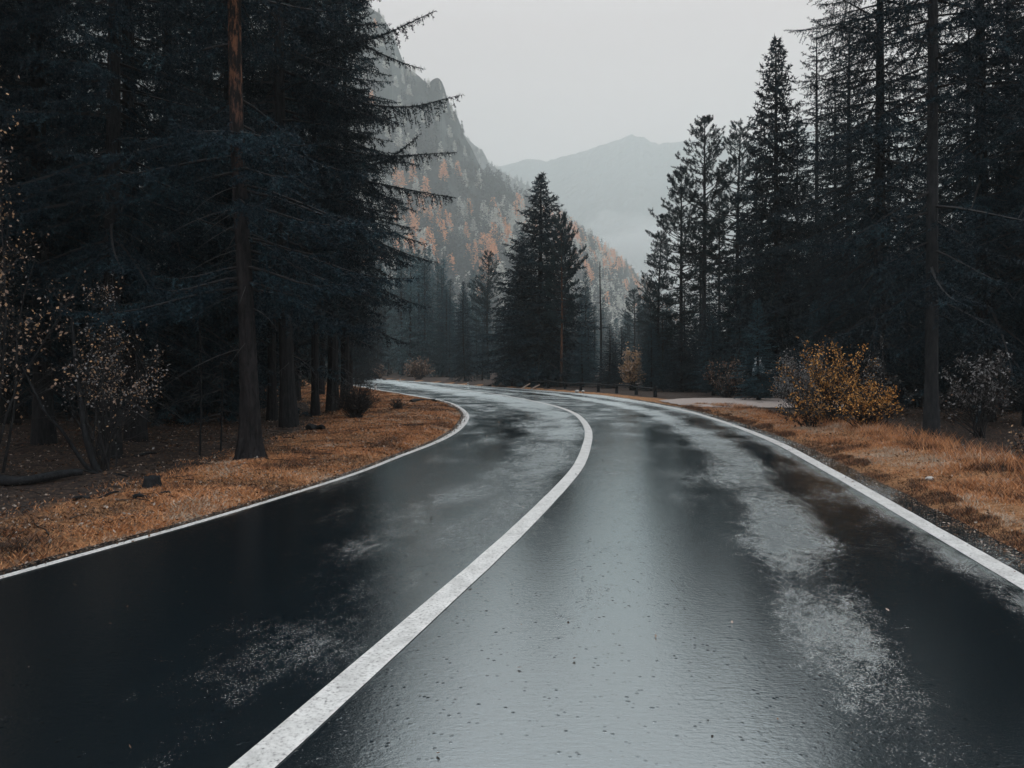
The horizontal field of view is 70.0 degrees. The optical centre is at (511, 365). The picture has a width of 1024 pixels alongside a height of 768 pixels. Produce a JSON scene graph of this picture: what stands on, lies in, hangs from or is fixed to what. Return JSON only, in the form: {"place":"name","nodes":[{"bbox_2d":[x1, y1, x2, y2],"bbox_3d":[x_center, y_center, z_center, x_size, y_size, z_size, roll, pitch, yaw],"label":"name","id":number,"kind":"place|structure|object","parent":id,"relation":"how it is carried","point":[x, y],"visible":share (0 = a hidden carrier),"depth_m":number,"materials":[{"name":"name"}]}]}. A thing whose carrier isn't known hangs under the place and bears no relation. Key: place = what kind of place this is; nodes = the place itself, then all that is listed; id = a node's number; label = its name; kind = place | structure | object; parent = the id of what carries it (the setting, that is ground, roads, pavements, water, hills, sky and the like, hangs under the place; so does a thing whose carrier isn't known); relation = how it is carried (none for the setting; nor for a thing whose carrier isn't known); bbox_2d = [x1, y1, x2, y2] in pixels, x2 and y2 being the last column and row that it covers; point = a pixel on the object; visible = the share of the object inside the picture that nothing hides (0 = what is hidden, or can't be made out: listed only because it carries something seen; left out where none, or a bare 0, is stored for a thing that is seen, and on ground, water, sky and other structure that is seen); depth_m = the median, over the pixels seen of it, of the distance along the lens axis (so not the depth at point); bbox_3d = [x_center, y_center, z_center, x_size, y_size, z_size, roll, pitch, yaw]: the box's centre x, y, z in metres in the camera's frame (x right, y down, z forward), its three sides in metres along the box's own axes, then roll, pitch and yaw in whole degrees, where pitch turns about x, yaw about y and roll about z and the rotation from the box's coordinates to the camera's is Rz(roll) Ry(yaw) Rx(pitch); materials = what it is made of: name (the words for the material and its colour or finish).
{"place":"outdoors","nodes":[
{"label":"outdoors","id":0,"kind":"place"},
{"bbox_2d":[7,1,622,366],"bbox_3d":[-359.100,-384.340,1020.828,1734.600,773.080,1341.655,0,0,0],"label":"mountain","id":1,"kind":"structure","parent":0,"point":[393,92],"depth_m":779.70,"materials":[{"name":"grey stone"}]},
{"bbox_2d":[329,5,697,358],"bbox_3d":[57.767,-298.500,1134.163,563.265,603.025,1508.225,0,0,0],"label":"forest","id":2,"kind":"object","parent":1,"relation":"on","point":[618,277],"visible":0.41,"depth_m":738.79,"materials":[{"name":"grey plant"}]},
{"bbox_2d":[0,376,1023,767],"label":"road","id":3,"kind":"structure","parent":0,"point":[536,644],"depth_m":4.02,"materials":[{"name":"black asphalt"}]},
{"bbox_2d":[0,387,468,578],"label":"road marking","id":4,"kind":"object","parent":3,"relation":"on","point":[462,424],"visible":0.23,"depth_m":7.10,"materials":[{"name":"paint"}]},
{"bbox_2d":[228,379,592,767],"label":"road marking","id":5,"kind":"object","parent":3,"relation":"on","point":[275,747],"visible":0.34,"depth_m":3.58,"materials":[{"name":"paint"}]},
{"bbox_2d":[381,379,1023,589],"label":"road marking","id":6,"kind":"object","parent":3,"relation":"on","point":[1008,573],"visible":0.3,"depth_m":6.64,"materials":[{"name":"paint"}]},
{"bbox_2d":[0,367,1023,568],"bbox_3d":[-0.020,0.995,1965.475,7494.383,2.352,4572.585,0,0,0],"label":"ground","id":7,"kind":"structure","parent":0,"point":[623,392],"depth_m":10.87,"materials":[{"name":"brown plant"}]},
{"bbox_2d":[0,469,82,485],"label":"fallen log","id":8,"kind":"object","parent":7,"relation":"on","point":[6,480],"visible":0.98,"depth_m":8.39,"materials":[{"name":"brown wood"}]},
{"bbox_2d":[0,130,94,473],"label":"leafy tree","id":9,"kind":"object","parent":7,"relation":"on","point":[17,329],"visible":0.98,"depth_m":9.31,"materials":[{"name":"brown plant"}]},
{"bbox_2d":[0,0,99,424],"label":"spruce tree","id":10,"kind":"object","parent":7,"relation":"on","point":[11,377],"visible":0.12,"depth_m":16.81,"materials":[{"name":"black plant"}]},
{"bbox_2d":[0,1,100,409],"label":"spruce tree","id":11,"kind":"object","parent":7,"relation":"on","point":[60,32],"visible":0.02,"depth_m":22.76,"materials":[{"name":"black plant"}]},
{"bbox_2d":[17,257,98,415],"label":"spruce tree","id":12,"kind":"object","parent":7,"relation":"on","point":[60,409],"visible":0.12,"depth_m":20.30,"materials":[{"name":"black plant"}]},
{"bbox_2d":[0,0,136,366],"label":"spruce tree","id":13,"kind":"object","parent":7,"relation":"on","point":[12,106],"visible":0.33,"depth_m":11.65,"materials":[{"name":"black plant"}]},
{"bbox_2d":[21,315,131,478],"bbox_3d":[-5.189,0.390,8.964,1.390,2.120,0.751,0,0,18],"label":"bent sapling","id":14,"kind":"object","parent":7,"relation":"on","point":[95,466],"visible":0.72,"depth_m":9.18,"materials":[{"name":"brown plant"}]},
{"bbox_2d":[0,0,182,444],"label":"spruce tree","id":15,"kind":"object","parent":7,"relation":"on","point":[43,430],"visible":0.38,"depth_m":12.31,"materials":[{"name":"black plant"}]},
{"bbox_2d":[53,291,148,417],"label":"spruce tree","id":16,"kind":"object","parent":7,"relation":"on","point":[76,407],"visible":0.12,"depth_m":18.83,"materials":[{"name":"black plant"}]},
{"bbox_2d":[43,274,170,470],"bbox_3d":[-5.307,0.115,9.678,1.452,2.841,1.486,0,0,42],"label":"leafy tree","id":17,"kind":"object","parent":7,"relation":"on","point":[105,452],"visible":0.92,"depth_m":9.58,"materials":[{"name":"brown plant"}]},
{"bbox_2d":[0,0,268,455],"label":"spruce tree","id":18,"kind":"object","parent":7,"relation":"on","point":[113,247],"visible":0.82,"depth_m":11.03,"materials":[{"name":"green plant"}]},
{"bbox_2d":[0,0,269,441],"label":"spruce tree","id":19,"kind":"object","parent":7,"relation":"on","point":[135,360],"visible":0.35,"depth_m":13.06,"materials":[{"name":"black plant"}]},
{"bbox_2d":[88,214,229,426],"bbox_3d":[-7.956,-1.024,16.525,2.974,5.183,2.918,0,0,-27],"label":"spruce tree","id":20,"kind":"object","parent":7,"relation":"on","point":[156,406],"visible":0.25,"depth_m":16.44,"materials":[{"name":"green plant"}]},
{"bbox_2d":[53,0,304,423],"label":"spruce tree","id":21,"kind":"object","parent":7,"relation":"on","point":[204,329],"visible":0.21,"depth_m":16.54,"materials":[{"name":"green plant"}]},
{"bbox_2d":[165,295,217,456],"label":"spruce sapling","id":22,"kind":"object","parent":7,"relation":"on","point":[201,372],"visible":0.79,"depth_m":10.94,"materials":[{"name":"black plant"}]},
{"bbox_2d":[185,342,238,450],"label":"spruce sapling","id":23,"kind":"object","parent":7,"relation":"on","point":[222,407],"visible":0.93,"depth_m":11.48,"materials":[{"name":"black plant"}]},
{"bbox_2d":[68,0,385,425],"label":"spruce tree","id":24,"kind":"object","parent":7,"relation":"on","point":[233,338],"visible":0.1,"depth_m":19.10,"materials":[{"name":"green plant"}]},
{"bbox_2d":[40,0,421,460],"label":"conifer tree","id":25,"kind":"object","parent":7,"relation":"on","point":[235,138],"visible":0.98,"depth_m":10.51,"materials":[{"name":"green plant"}]},
{"bbox_2d":[190,1,327,420],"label":"spruce tree","id":26,"kind":"object","parent":7,"relation":"on","point":[272,409],"visible":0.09,"depth_m":18.10,"materials":[{"name":"green plant"}]},
{"bbox_2d":[141,0,464,427],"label":"spruce tree","id":27,"kind":"object","parent":7,"relation":"on","point":[319,101],"visible":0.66,"depth_m":16.03,"materials":[{"name":"green plant"}]},
{"bbox_2d":[261,2,373,415],"bbox_3d":[-5.338,-4.790,19.698,3.350,12.608,3.274,0,0,-40],"label":"spruce tree","id":28,"kind":"object","parent":7,"relation":"on","point":[315,389],"visible":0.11,"depth_m":19.53,"materials":[{"name":"green plant"}]},
{"bbox_2d":[260,0,385,400],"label":"spruce tree","id":29,"kind":"object","parent":7,"relation":"on","point":[298,386],"visible":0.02,"depth_m":27.93,"materials":[{"name":"green plant"}]},
{"bbox_2d":[300,80,370,394],"bbox_3d":[-8.544,-5.954,33.067,4.068,14.948,4.314,0,0,11],"label":"spruce tree","id":30,"kind":"object","parent":7,"relation":"on","point":[321,387],"visible":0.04,"depth_m":32.93,"materials":[{"name":"green plant"}]},
{"bbox_2d":[265,0,437,412],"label":"spruce tree","id":31,"kind":"object","parent":7,"relation":"on","point":[332,354],"visible":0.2,"depth_m":21.39,"materials":[{"name":"green plant"}]},
{"bbox_2d":[328,376,383,417],"bbox_3d":[-4.013,0.889,18.922,1.454,1.279,1.379,0,0,0],"label":"twiggy bush","id":32,"kind":"object","parent":7,"relation":"on","point":[355,403],"visible":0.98,"depth_m":18.80,"materials":[{"name":"brown plant"}]},
{"bbox_2d":[325,188,388,388],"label":"spruce tree","id":33,"kind":"object","parent":7,"relation":"on","point":[352,358],"visible":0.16,"depth_m":40.86,"materials":[{"name":"green plant"}]},
{"bbox_2d":[340,312,376,383],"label":"spruce tree","id":34,"kind":"object","parent":7,"relation":"on","point":[363,369],"visible":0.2,"depth_m":55.88,"materials":[{"name":"green plant"}]},
{"bbox_2d":[291,1,430,407],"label":"spruce tree","id":35,"kind":"object","parent":7,"relation":"on","point":[344,349],"visible":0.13,"depth_m":23.57,"materials":[{"name":"green plant"}]},
{"bbox_2d":[357,270,390,380],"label":"spruce tree","id":36,"kind":"object","parent":7,"relation":"on","point":[377,365],"visible":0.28,"depth_m":69.78,"materials":[{"name":"green plant"}]},
{"bbox_2d":[367,252,393,375],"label":"spruce tree","id":37,"kind":"object","parent":7,"relation":"on","point":[380,343],"visible":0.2,"depth_m":95.93,"materials":[{"name":"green plant"}]},
{"bbox_2d":[386,255,413,374],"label":"spruce tree","id":38,"kind":"object","parent":7,"relation":"on","point":[400,322],"visible":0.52,"depth_m":104.59,"materials":[{"name":"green plant"}]},
{"bbox_2d":[395,283,422,376],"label":"spruce tree","id":39,"kind":"object","parent":7,"relation":"on","point":[403,354],"visible":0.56,"depth_m":89.21,"materials":[{"name":"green plant"}]},
{"bbox_2d":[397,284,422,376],"bbox_3d":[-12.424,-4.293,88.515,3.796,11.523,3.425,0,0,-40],"label":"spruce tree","id":40,"kind":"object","parent":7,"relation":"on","point":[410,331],"visible":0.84,"depth_m":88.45,"materials":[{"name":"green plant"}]},
{"bbox_2d":[402,355,434,379],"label":"dry shrub","id":41,"kind":"object","parent":7,"relation":"on","point":[417,372],"visible":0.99,"depth_m":72.74,"materials":[{"name":"beige plant"}]},
{"bbox_2d":[403,247,441,376],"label":"spruce tree","id":42,"kind":"object","parent":7,"relation":"on","point":[425,350],"visible":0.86,"depth_m":88.41,"materials":[{"name":"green plant"}]},
{"bbox_2d":[423,268,454,376],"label":"spruce tree","id":43,"kind":"object","parent":7,"relation":"on","point":[444,287],"visible":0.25,"depth_m":92.14,"materials":[{"name":"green plant"}]},
{"bbox_2d":[426,289,461,376],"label":"spruce tree","id":44,"kind":"object","parent":7,"relation":"on","point":[442,335],"visible":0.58,"depth_m":87.08,"materials":[{"name":"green plant"}]},
{"bbox_2d":[429,279,471,376],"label":"spruce tree","id":45,"kind":"object","parent":7,"relation":"on","point":[451,292],"visible":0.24,"depth_m":89.91,"materials":[{"name":"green plant"}]},
{"bbox_2d":[444,281,483,381],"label":"spruce tree","id":46,"kind":"object","parent":7,"relation":"on","point":[467,368],"visible":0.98,"depth_m":63.74,"materials":[{"name":"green plant"}]},
{"bbox_2d":[466,250,506,378],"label":"pine tree","id":47,"kind":"object","parent":7,"relation":"on","point":[486,300],"visible":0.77,"depth_m":73.68,"materials":[{"name":"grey plant"}]},
{"bbox_2d":[0,386,1023,568],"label":"grass","id":48,"kind":"structure","parent":7,"relation":"on","point":[914,441],"depth_m":9.31,"materials":[{"name":"plant"}]},
{"bbox_2d":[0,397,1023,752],"bbox_3d":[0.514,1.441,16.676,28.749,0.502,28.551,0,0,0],"label":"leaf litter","id":49,"kind":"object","parent":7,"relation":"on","point":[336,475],"visible":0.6,"depth_m":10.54,"materials":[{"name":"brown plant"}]},
{"bbox_2d":[481,244,543,385],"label":"spruce tree","id":50,"kind":"object","parent":7,"relation":"on","point":[500,343],"visible":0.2,"depth_m":51.51,"materials":[{"name":"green plant"}]},
{"bbox_2d":[464,171,606,387],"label":"spruce tree","id":51,"kind":"object","parent":7,"relation":"on","point":[539,353],"visible":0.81,"depth_m":48.94,"materials":[{"name":"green plant"}]},
{"bbox_2d":[536,211,588,386],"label":"pine tree","id":52,"kind":"object","parent":7,"relation":"on","point":[570,261],"visible":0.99,"depth_m":46.27,"materials":[{"name":"green plant"}]},
{"bbox_2d":[545,316,584,385],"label":"spruce tree","id":53,"kind":"object","parent":7,"relation":"on","point":[567,351],"visible":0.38,"depth_m":49.09,"materials":[{"name":"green plant"}]},
{"bbox_2d":[564,335,597,386],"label":"spruce tree","id":54,"kind":"object","parent":7,"relation":"on","point":[582,369],"visible":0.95,"depth_m":46.14,"materials":[{"name":"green plant"}]},
{"bbox_2d":[509,379,656,396],"bbox_3d":[3.447,1.147,40.230,1.057,0.650,17.652,0,0,-21],"label":"log fence","id":55,"kind":"object","parent":7,"relation":"on","point":[636,386],"visible":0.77,"depth_m":38.23,"materials":[{"name":"brown wood"}]},
{"bbox_2d":[572,271,601,370],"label":"spruce tree","id":56,"kind":"object","parent":7,"relation":"on","point":[585,313],"visible":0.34,"depth_m":59.88,"materials":[{"name":"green plant"}]},
{"bbox_2d":[574,323,603,382],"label":"spruce tree","id":57,"kind":"object","parent":7,"relation":"on","point":[590,341],"visible":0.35,"depth_m":54.10,"materials":[{"name":"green plant"}]},
{"bbox_2d":[586,323,628,387],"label":"spruce tree","id":58,"kind":"object","parent":7,"relation":"on","point":[608,377],"visible":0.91,"depth_m":44.77,"materials":[{"name":"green plant"}]},
{"bbox_2d":[618,342,645,389],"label":"tree","id":59,"kind":"object","parent":7,"relation":"on","point":[629,370],"visible":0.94,"depth_m":40.79,"materials":[{"name":"orange plant"}]},
{"bbox_2d":[620,288,645,361],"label":"pine tree","id":60,"kind":"object","parent":7,"relation":"on","point":[639,317],"visible":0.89,"depth_m":81.68,"materials":[{"name":"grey plant"}]},
{"bbox_2d":[625,324,671,388],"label":"spruce tree","id":61,"kind":"object","parent":7,"relation":"on","point":[648,345],"visible":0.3,"depth_m":42.74,"materials":[{"name":"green plant"}]},
{"bbox_2d":[633,320,670,390],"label":"spruce tree","id":62,"kind":"object","parent":7,"relation":"on","point":[649,378],"visible":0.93,"depth_m":39.93,"materials":[{"name":"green plant"}]},
{"bbox_2d":[635,230,678,367],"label":"pine tree","id":63,"kind":"object","parent":7,"relation":"on","point":[649,283],"visible":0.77,"depth_m":43.75,"materials":[{"name":"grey plant"}]},
{"bbox_2d":[654,325,703,391],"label":"spruce tree","id":64,"kind":"object","parent":7,"relation":"on","point":[681,383],"visible":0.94,"depth_m":38.16,"materials":[{"name":"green plant"}]},
{"bbox_2d":[661,282,700,388],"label":"spruce tree","id":65,"kind":"object","parent":7,"relation":"on","point":[688,325],"visible":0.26,"depth_m":43.75,"materials":[{"name":"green plant"}]},
{"bbox_2d":[645,165,717,360],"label":"pine tree","id":66,"kind":"object","parent":7,"relation":"on","point":[668,301],"visible":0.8,"depth_m":42.66,"materials":[{"name":"green plant"}]},
{"bbox_2d":[659,114,741,379],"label":"pine tree","id":67,"kind":"object","parent":7,"relation":"on","point":[703,199],"visible":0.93,"depth_m":40.89,"materials":[{"name":"green plant"}]},
{"bbox_2d":[688,183,743,347],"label":"spruce tree","id":68,"kind":"object","parent":7,"relation":"on","point":[712,279],"visible":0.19,"depth_m":46.77,"materials":[{"name":"green plant"}]},
{"bbox_2d":[692,266,749,388],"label":"spruce tree","id":69,"kind":"object","parent":7,"relation":"on","point":[728,339],"visible":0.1,"depth_m":42.86,"materials":[{"name":"green plant"}]},
{"bbox_2d":[701,353,753,397],"bbox_3d":[9.302,0.434,30.800,2.270,1.994,2.174,0,0,-40],"label":"leafy bush","id":70,"kind":"object","parent":7,"relation":"on","point":[732,381],"visible":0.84,"depth_m":30.72,"materials":[{"name":"brown plant"}]},
{"bbox_2d":[692,118,772,354],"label":"pine tree","id":71,"kind":"object","parent":7,"relation":"on","point":[738,224],"visible":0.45,"depth_m":40.89,"materials":[{"name":"green plant"}]},
{"bbox_2d":[659,398,843,407],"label":"gravel path","id":72,"kind":"structure","parent":7,"relation":"on","point":[768,402],"depth_m":27.13,"materials":[{"name":"grey gravel"}]},
{"bbox_2d":[730,299,785,399],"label":"spruce tree","id":73,"kind":"object","parent":7,"relation":"on","point":[758,389],"visible":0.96,"depth_m":28.45,"materials":[{"name":"green plant"}]},
{"bbox_2d":[701,33,844,396],"bbox_3d":[12.184,-6.570,33.998,6.965,17.672,6.697,0,0,-25],"label":"spruce tree","id":74,"kind":"object","parent":7,"relation":"on","point":[772,294],"visible":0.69,"depth_m":33.60,"materials":[{"name":"green plant"}]},
{"bbox_2d":[767,107,824,335],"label":"spruce tree","id":75,"kind":"object","parent":7,"relation":"on","point":[797,118],"visible":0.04,"depth_m":43.66,"materials":[{"name":"green plant"}]},
{"bbox_2d":[766,342,829,415],"bbox_3d":[7.758,0.440,19.532,1.822,2.149,1.986,0,0,24],"label":"leafy bush","id":76,"kind":"object","parent":7,"relation":"on","point":[787,386],"visible":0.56,"depth_m":19.46,"materials":[{"name":"grey plant"}]},
{"bbox_2d":[776,385,832,427],"bbox_3d":[6.295,0.889,15.678,1.009,1.006,1.156,0,0,42],"label":"leafy bush","id":77,"kind":"object","parent":7,"relation":"on","point":[811,412],"visible":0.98,"depth_m":15.51,"materials":[{"name":"brown plant"}]},
{"bbox_2d":[786,27,842,311],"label":"spruce tree","id":78,"kind":"object","parent":7,"relation":"on","point":[816,74],"visible":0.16,"depth_m":37.90,"materials":[{"name":"green plant"}]},
{"bbox_2d":[793,277,859,400],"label":"spruce tree","id":79,"kind":"object","parent":7,"relation":"on","point":[828,299],"visible":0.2,"depth_m":28.76,"materials":[{"name":"green plant"}]},
{"bbox_2d":[765,335,889,421],"bbox_3d":[7.279,0.315,16.846,2.730,2.166,2.300,0,0,36],"label":"leafy bush","id":80,"kind":"object","parent":7,"relation":"on","point":[824,389],"visible":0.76,"depth_m":16.58,"materials":[{"name":"yellow plant"}]},
{"bbox_2d":[799,66,886,336],"bbox_3d":[16.113,-6.689,36.051,4.908,16.473,4.628,0,0,0],"label":"spruce tree","id":81,"kind":"object","parent":7,"relation":"on","point":[822,139],"visible":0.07,"depth_m":36.12,"materials":[{"name":"green plant"}]},
{"bbox_2d":[768,9,922,399],"bbox_3d":[14.202,-6.694,31.349,7.011,16.731,6.704,0,0,-34],"label":"spruce tree","id":82,"kind":"object","parent":7,"relation":"on","point":[823,178],"visible":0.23,"depth_m":31.06,"materials":[{"name":"green plant"}]},
{"bbox_2d":[823,378,913,428],"bbox_3d":[7.060,0.802,14.471,1.562,1.117,1.345,0,0,36],"label":"leafy bush","id":83,"kind":"object","parent":7,"relation":"on","point":[854,406],"visible":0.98,"depth_m":14.48,"materials":[{"name":"yellow plant"}]},
{"bbox_2d":[843,329,921,426],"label":"grey sapling","id":84,"kind":"object","parent":7,"relation":"on","point":[872,364],"visible":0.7,"depth_m":16.46,"materials":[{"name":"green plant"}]},
{"bbox_2d":[854,77,925,321],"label":"spruce tree","id":85,"kind":"object","parent":7,"relation":"on","point":[894,178],"visible":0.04,"depth_m":41.51,"materials":[{"name":"green plant"}]},
{"bbox_2d":[758,0,1023,411],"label":"spruce tree","id":86,"kind":"object","parent":7,"relation":"on","point":[880,167],"visible":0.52,"depth_m":21.99,"materials":[{"name":"green plant"}]},
{"bbox_2d":[786,0,1023,439],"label":"spruce tree","id":87,"kind":"object","parent":7,"relation":"on","point":[935,307],"visible":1,"depth_m":13.21,"materials":[{"name":"green plant"}]},
{"bbox_2d":[872,247,964,407],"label":"spruce tree","id":88,"kind":"object","parent":7,"relation":"on","point":[914,385],"visible":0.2,"depth_m":23.98,"materials":[{"name":"green plant"}]},
{"bbox_2d":[867,0,1023,424],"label":"spruce tree","id":89,"kind":"object","parent":7,"relation":"on","point":[979,189],"visible":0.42,"depth_m":18.09,"materials":[{"name":"green plant"}]},
{"bbox_2d":[910,0,1023,426],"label":"spruce tree","id":90,"kind":"object","parent":7,"relation":"on","point":[1018,209],"visible":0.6,"depth_m":17.09,"materials":[{"name":"green plant"}]},
{"bbox_2d":[917,373,1022,421],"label":"leafy bush","id":91,"kind":"object","parent":7,"relation":"on","point":[971,402],"visible":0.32,"depth_m":17.99,"materials":[{"name":"grey plant"}]},
{"bbox_2d":[924,0,1017,390],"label":"spruce tree","id":92,"kind":"object","parent":7,"relation":"on","point":[957,148],"visible":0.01,"depth_m":33.96,"materials":[{"name":"green plant"}]},
{"bbox_2d":[939,281,1003,408],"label":"spruce tree","id":93,"kind":"object","parent":7,"relation":"on","point":[942,391],"visible":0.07,"depth_m":22.91,"materials":[{"name":"green plant"}]},
{"bbox_2d":[925,0,1023,394],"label":"spruce tree","id":94,"kind":"object","parent":7,"relation":"on","point":[989,141],"visible":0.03,"depth_m":27.00,"materials":[{"name":"green plant"}]},
{"bbox_2d":[939,342,1016,437],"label":"grey sapling","id":95,"kind":"object","parent":7,"relation":"on","point":[987,398],"visible":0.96,"depth_m":15.40,"materials":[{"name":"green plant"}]},
{"bbox_2d":[949,1,1023,409],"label":"spruce tree","id":96,"kind":"object","parent":7,"relation":"on","point":[1011,164],"visible":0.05,"depth_m":24.51,"materials":[{"name":"green plant"}]},
{"bbox_2d":[970,255,1023,411],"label":"spruce tree","id":97,"kind":"object","parent":7,"relation":"on","point":[1016,406],"visible":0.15,"depth_m":21.92,"materials":[{"name":"green plant"}]},
{"bbox_2d":[464,135,586,233],"bbox_3d":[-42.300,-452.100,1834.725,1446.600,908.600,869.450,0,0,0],"label":"mountain","id":98,"kind":"structure","parent":0,"point":[482,166],"depth_m":1636.84,"materials":[{"name":"grey stone"}]},
{"bbox_2d":[358,0,1023,166],"label":"sky","id":99,"kind":"structure","parent":0,"point":[545,80],"materials":[{"name":"grey"}]},
{"bbox_2d":[498,112,1014,330],"bbox_3d":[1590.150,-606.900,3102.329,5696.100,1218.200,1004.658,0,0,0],"label":"mountain","id":100,"kind":"structure","parent":0,"point":[611,193],"depth_m":3116.82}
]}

